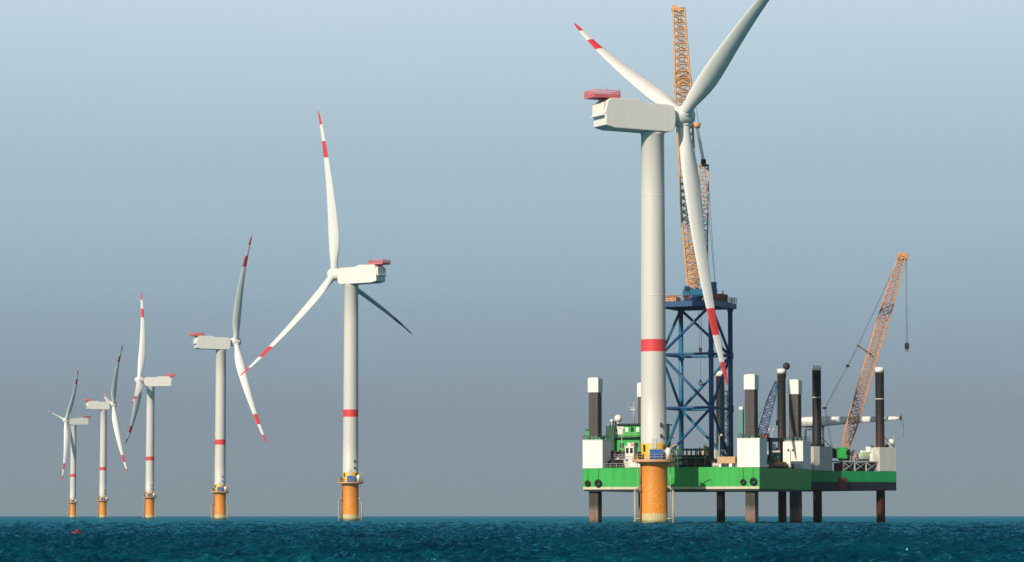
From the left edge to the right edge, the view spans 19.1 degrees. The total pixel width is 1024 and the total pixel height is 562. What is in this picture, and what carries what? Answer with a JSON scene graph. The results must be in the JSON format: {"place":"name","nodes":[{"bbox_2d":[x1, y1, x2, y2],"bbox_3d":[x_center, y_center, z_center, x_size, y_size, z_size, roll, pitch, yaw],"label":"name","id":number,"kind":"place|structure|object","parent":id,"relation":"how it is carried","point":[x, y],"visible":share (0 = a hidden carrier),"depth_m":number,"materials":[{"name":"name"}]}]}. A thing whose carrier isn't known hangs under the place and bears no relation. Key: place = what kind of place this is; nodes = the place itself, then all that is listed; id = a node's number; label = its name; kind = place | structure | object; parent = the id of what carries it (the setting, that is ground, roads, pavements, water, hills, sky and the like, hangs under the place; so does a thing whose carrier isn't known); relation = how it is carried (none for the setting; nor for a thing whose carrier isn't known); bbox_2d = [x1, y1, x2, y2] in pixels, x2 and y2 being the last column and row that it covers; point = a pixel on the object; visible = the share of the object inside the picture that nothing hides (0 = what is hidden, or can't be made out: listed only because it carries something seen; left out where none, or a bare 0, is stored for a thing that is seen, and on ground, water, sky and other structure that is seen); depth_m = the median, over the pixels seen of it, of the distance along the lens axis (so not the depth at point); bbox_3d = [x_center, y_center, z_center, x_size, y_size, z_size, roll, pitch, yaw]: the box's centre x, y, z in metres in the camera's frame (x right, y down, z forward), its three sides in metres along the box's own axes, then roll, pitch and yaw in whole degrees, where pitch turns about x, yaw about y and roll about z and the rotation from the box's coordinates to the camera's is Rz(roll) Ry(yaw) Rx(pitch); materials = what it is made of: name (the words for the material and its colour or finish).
{"place":"outdoors","nodes":[
{"label":"outdoors","id":0,"kind":"place"},
{"bbox_2d":[0,516,1023,561],"bbox_3d":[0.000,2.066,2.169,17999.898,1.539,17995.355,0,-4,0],"label":"sea","id":1,"kind":"structure","parent":0,"point":[510,539],"depth_m":201.30,"materials":[{"name":"liquid"}]},
{"bbox_2d":[46,371,90,516],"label":"wind turbine","id":2,"kind":"object","parent":1,"relation":"in","point":[74,423],"visible":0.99,"depth_m":2959.39,"materials":[{"name":"paint"}]},
{"bbox_2d":[83,345,128,517],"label":"wind turbine","id":3,"kind":"object","parent":1,"relation":"in","point":[103,407],"visible":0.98,"depth_m":2533.56,"materials":[{"name":"paint"}]},
{"bbox_2d":[125,294,174,517],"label":"wind turbine","id":4,"kind":"object","parent":1,"relation":"in","point":[151,383],"visible":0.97,"depth_m":2082.29,"materials":[{"name":"paint"}]},
{"bbox_2d":[189,236,266,518],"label":"wind turbine","id":5,"kind":"object","parent":1,"relation":"in","point":[220,345],"visible":0.98,"depth_m":1613.99,"materials":[{"name":"paint"}]},
{"bbox_2d":[239,111,411,520],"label":"wind turbine","id":6,"kind":"object","parent":1,"relation":"in","point":[351,279],"visible":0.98,"depth_m":1158.16,"materials":[{"name":"paint"}]},
{"bbox_2d":[574,0,768,522],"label":"wind turbine","id":7,"kind":"object","parent":1,"relation":"in","point":[658,118],"visible":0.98,"depth_m":696.77,"materials":[{"name":"paint"}]},
{"bbox_2d":[582,374,810,522],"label":"jack up barge","id":8,"kind":"object","parent":1,"relation":"on","point":[598,446],"visible":0.8,"depth_m":716.80,"materials":[{"name":"green paint"}]},
{"bbox_2d":[585,476,589,485],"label":"tyre fender","id":9,"kind":"object","parent":8,"relation":"hanging from","point":[586,481],"visible":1,"depth_m":717.25,"materials":[{"name":"rubber"}]},
{"bbox_2d":[594,468,601,486],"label":"tyre fender","id":10,"kind":"object","parent":8,"relation":"hanging from","point":[599,484],"visible":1,"depth_m":715.97,"materials":[{"name":"rubber"}]},
{"bbox_2d":[608,459,621,467],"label":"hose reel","id":11,"kind":"object","parent":8,"relation":"on","point":[614,465],"visible":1,"depth_m":718.85,"materials":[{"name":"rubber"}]},
{"bbox_2d":[611,450,624,460],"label":"winch","id":12,"kind":"object","parent":8,"relation":"on","point":[616,453],"visible":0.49,"depth_m":729.54,"materials":[{"name":"red paint"}]},
{"bbox_2d":[611,454,630,459],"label":"gangway","id":13,"kind":"object","parent":8,"relation":"on","point":[619,457],"visible":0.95,"depth_m":720.03,"materials":[{"name":"metal"}]},
{"bbox_2d":[623,442,638,467],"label":"control cabin","id":14,"kind":"object","parent":8,"relation":"on","point":[632,449],"visible":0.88,"depth_m":720.17,"materials":[{"name":"white metal"}]},
{"bbox_2d":[628,459,639,467],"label":"container","id":15,"kind":"object","parent":8,"relation":"on","point":[631,465],"visible":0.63,"depth_m":715.29,"materials":[{"name":"white metal"}]},
{"bbox_2d":[668,448,710,466],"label":"pipe rack","id":16,"kind":"object","parent":8,"relation":"on","point":[687,456],"visible":0.84,"depth_m":711.01,"materials":[{"name":"metal"}]},
{"bbox_2d":[679,447,703,466],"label":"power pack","id":17,"kind":"object","parent":8,"relation":"on","point":[692,460],"visible":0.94,"depth_m":713.05,"materials":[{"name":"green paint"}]},
{"bbox_2d":[665,294,736,464],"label":"lattice tower","id":18,"kind":"structure","parent":8,"relation":"on","point":[681,307],"depth_m":725.42,"materials":[{"name":"blue metal"}]},
{"bbox_2d":[671,5,716,300],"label":"lattice boom crane","id":19,"kind":"object","parent":18,"relation":"on","point":[689,292],"visible":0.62,"depth_m":724.41,"materials":[{"name":"orange metal"}]},
{"bbox_2d":[698,308,702,385],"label":"hoist hook","id":20,"kind":"object","parent":18,"relation":"hanging from","point":[700,350],"visible":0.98,"depth_m":724.66,"materials":[{"name":"metal"}]},
{"bbox_2d":[714,291,727,301],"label":"generator box","id":21,"kind":"object","parent":18,"relation":"on","point":[722,294],"visible":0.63,"depth_m":722.51,"materials":[{"name":"orange paint"}]},
{"bbox_2d":[701,446,707,455],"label":"ventilator","id":22,"kind":"object","parent":8,"relation":"on","point":[702,452],"visible":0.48,"depth_m":737.12,"materials":[{"name":"beige metal"}]},
{"bbox_2d":[708,459,716,466],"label":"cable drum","id":23,"kind":"object","parent":8,"relation":"on","point":[710,461],"visible":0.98,"depth_m":710.63,"materials":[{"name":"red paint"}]},
{"bbox_2d":[715,434,722,456],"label":"floodlight mast","id":24,"kind":"object","parent":8,"relation":"on","point":[719,442],"visible":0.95,"depth_m":713.85,"materials":[{"name":"metal"}]},
{"bbox_2d":[720,391,730,466],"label":"stair tower","id":25,"kind":"structure","parent":8,"relation":"on","point":[727,418],"depth_m":724.83,"materials":[{"name":"blue metal"}]},
{"bbox_2d":[717,457,736,466],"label":"timber crate","id":26,"kind":"object","parent":8,"relation":"on","point":[723,461],"visible":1,"depth_m":705.61,"materials":[{"name":"beige wood"}]},
{"bbox_2d":[739,406,743,437],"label":"vent column","id":27,"kind":"structure","parent":8,"relation":"on","point":[741,420],"depth_m":705.89,"materials":[{"name":"green metal"}]},
{"bbox_2d":[749,467,756,484],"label":"tyre fender","id":28,"kind":"object","parent":8,"relation":"hanging from","point":[752,479],"visible":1,"depth_m":699.69,"materials":[{"name":"rubber"}]},
{"bbox_2d":[758,381,777,437],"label":"deck crane","id":29,"kind":"object","parent":8,"relation":"on","point":[775,395],"visible":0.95,"depth_m":709.53,"materials":[{"name":"blue metal"}]},
{"bbox_2d":[767,438,783,467],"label":"mooring winch","id":30,"kind":"object","parent":8,"relation":"on","point":[772,457],"visible":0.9,"depth_m":714.26,"materials":[{"name":"green paint"}]},
{"bbox_2d":[774,461,780,467],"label":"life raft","id":31,"kind":"object","parent":8,"relation":"on","point":[777,464],"visible":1,"depth_m":712.44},
{"bbox_2d":[707,363,895,521],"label":"jack up barge","id":32,"kind":"object","parent":1,"relation":"on","point":[880,481],"visible":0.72,"depth_m":752.59,"materials":[{"name":"green paint"}]},
{"bbox_2d":[804,424,824,443],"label":"blade rack","id":33,"kind":"object","parent":32,"relation":"on","point":[806,427],"visible":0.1,"depth_m":774.37,"materials":[{"name":"metal"}]},
{"bbox_2d":[801,416,903,437],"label":"spare blade","id":34,"kind":"object","parent":33,"relation":"on","point":[831,420],"visible":0.75,"depth_m":773.49,"materials":[{"name":"plastic"}]},
{"bbox_2d":[834,463,842,470],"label":"machine box","id":35,"kind":"object","parent":32,"relation":"on","point":[837,466],"visible":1,"depth_m":748.46,"materials":[{"name":"red paint"}]},
{"bbox_2d":[832,461,877,470],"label":"work stage","id":36,"kind":"object","parent":32,"relation":"on","point":[864,462],"visible":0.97,"depth_m":750.03,"materials":[{"name":"white paint"}]},
{"bbox_2d":[850,450,857,460],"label":"mixing hopper","id":37,"kind":"object","parent":36,"relation":"on","point":[853,453],"visible":1,"depth_m":751.50,"materials":[{"name":"red paint"}]},
{"bbox_2d":[856,450,869,460],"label":"tank skid","id":38,"kind":"object","parent":36,"relation":"on","point":[863,455],"visible":1,"depth_m":753.09,"materials":[{"name":"green paint"}]},
{"bbox_2d":[866,447,875,460],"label":"stage cabin","id":39,"kind":"object","parent":36,"relation":"on","point":[871,451],"visible":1,"depth_m":753.17,"materials":[{"name":"white metal"}]},
{"bbox_2d":[849,463,864,470],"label":"machine box","id":40,"kind":"object","parent":32,"relation":"on","point":[857,466],"visible":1,"depth_m":751.18,"materials":[{"name":"black paint"}]},
{"bbox_2d":[823,253,908,470],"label":"pedestal crane","id":41,"kind":"object","parent":32,"relation":"on","point":[842,453],"visible":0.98,"depth_m":764.49,"materials":[{"name":"orange metal"}]},
{"bbox_2d":[867,463,874,470],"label":"machine box","id":42,"kind":"object","parent":32,"relation":"on","point":[869,466],"visible":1,"depth_m":752.84,"materials":[{"name":"blue metal"}]},
{"bbox_2d":[888,436,894,446],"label":"satellite dome","id":43,"kind":"structure","parent":32,"relation":"on","point":[892,441],"depth_m":754.87,"materials":[{"name":"white paint"}]},
{"bbox_2d":[0,0,1023,515],"label":"sky","id":44,"kind":"structure","parent":0,"point":[145,145],"materials":[{"name":"blue"}]},
{"bbox_2d":[665,294,680,300],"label":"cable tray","id":45,"kind":"object","parent":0,"point":[677,299],"visible":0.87,"depth_m":723.73,"materials":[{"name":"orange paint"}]}
]}

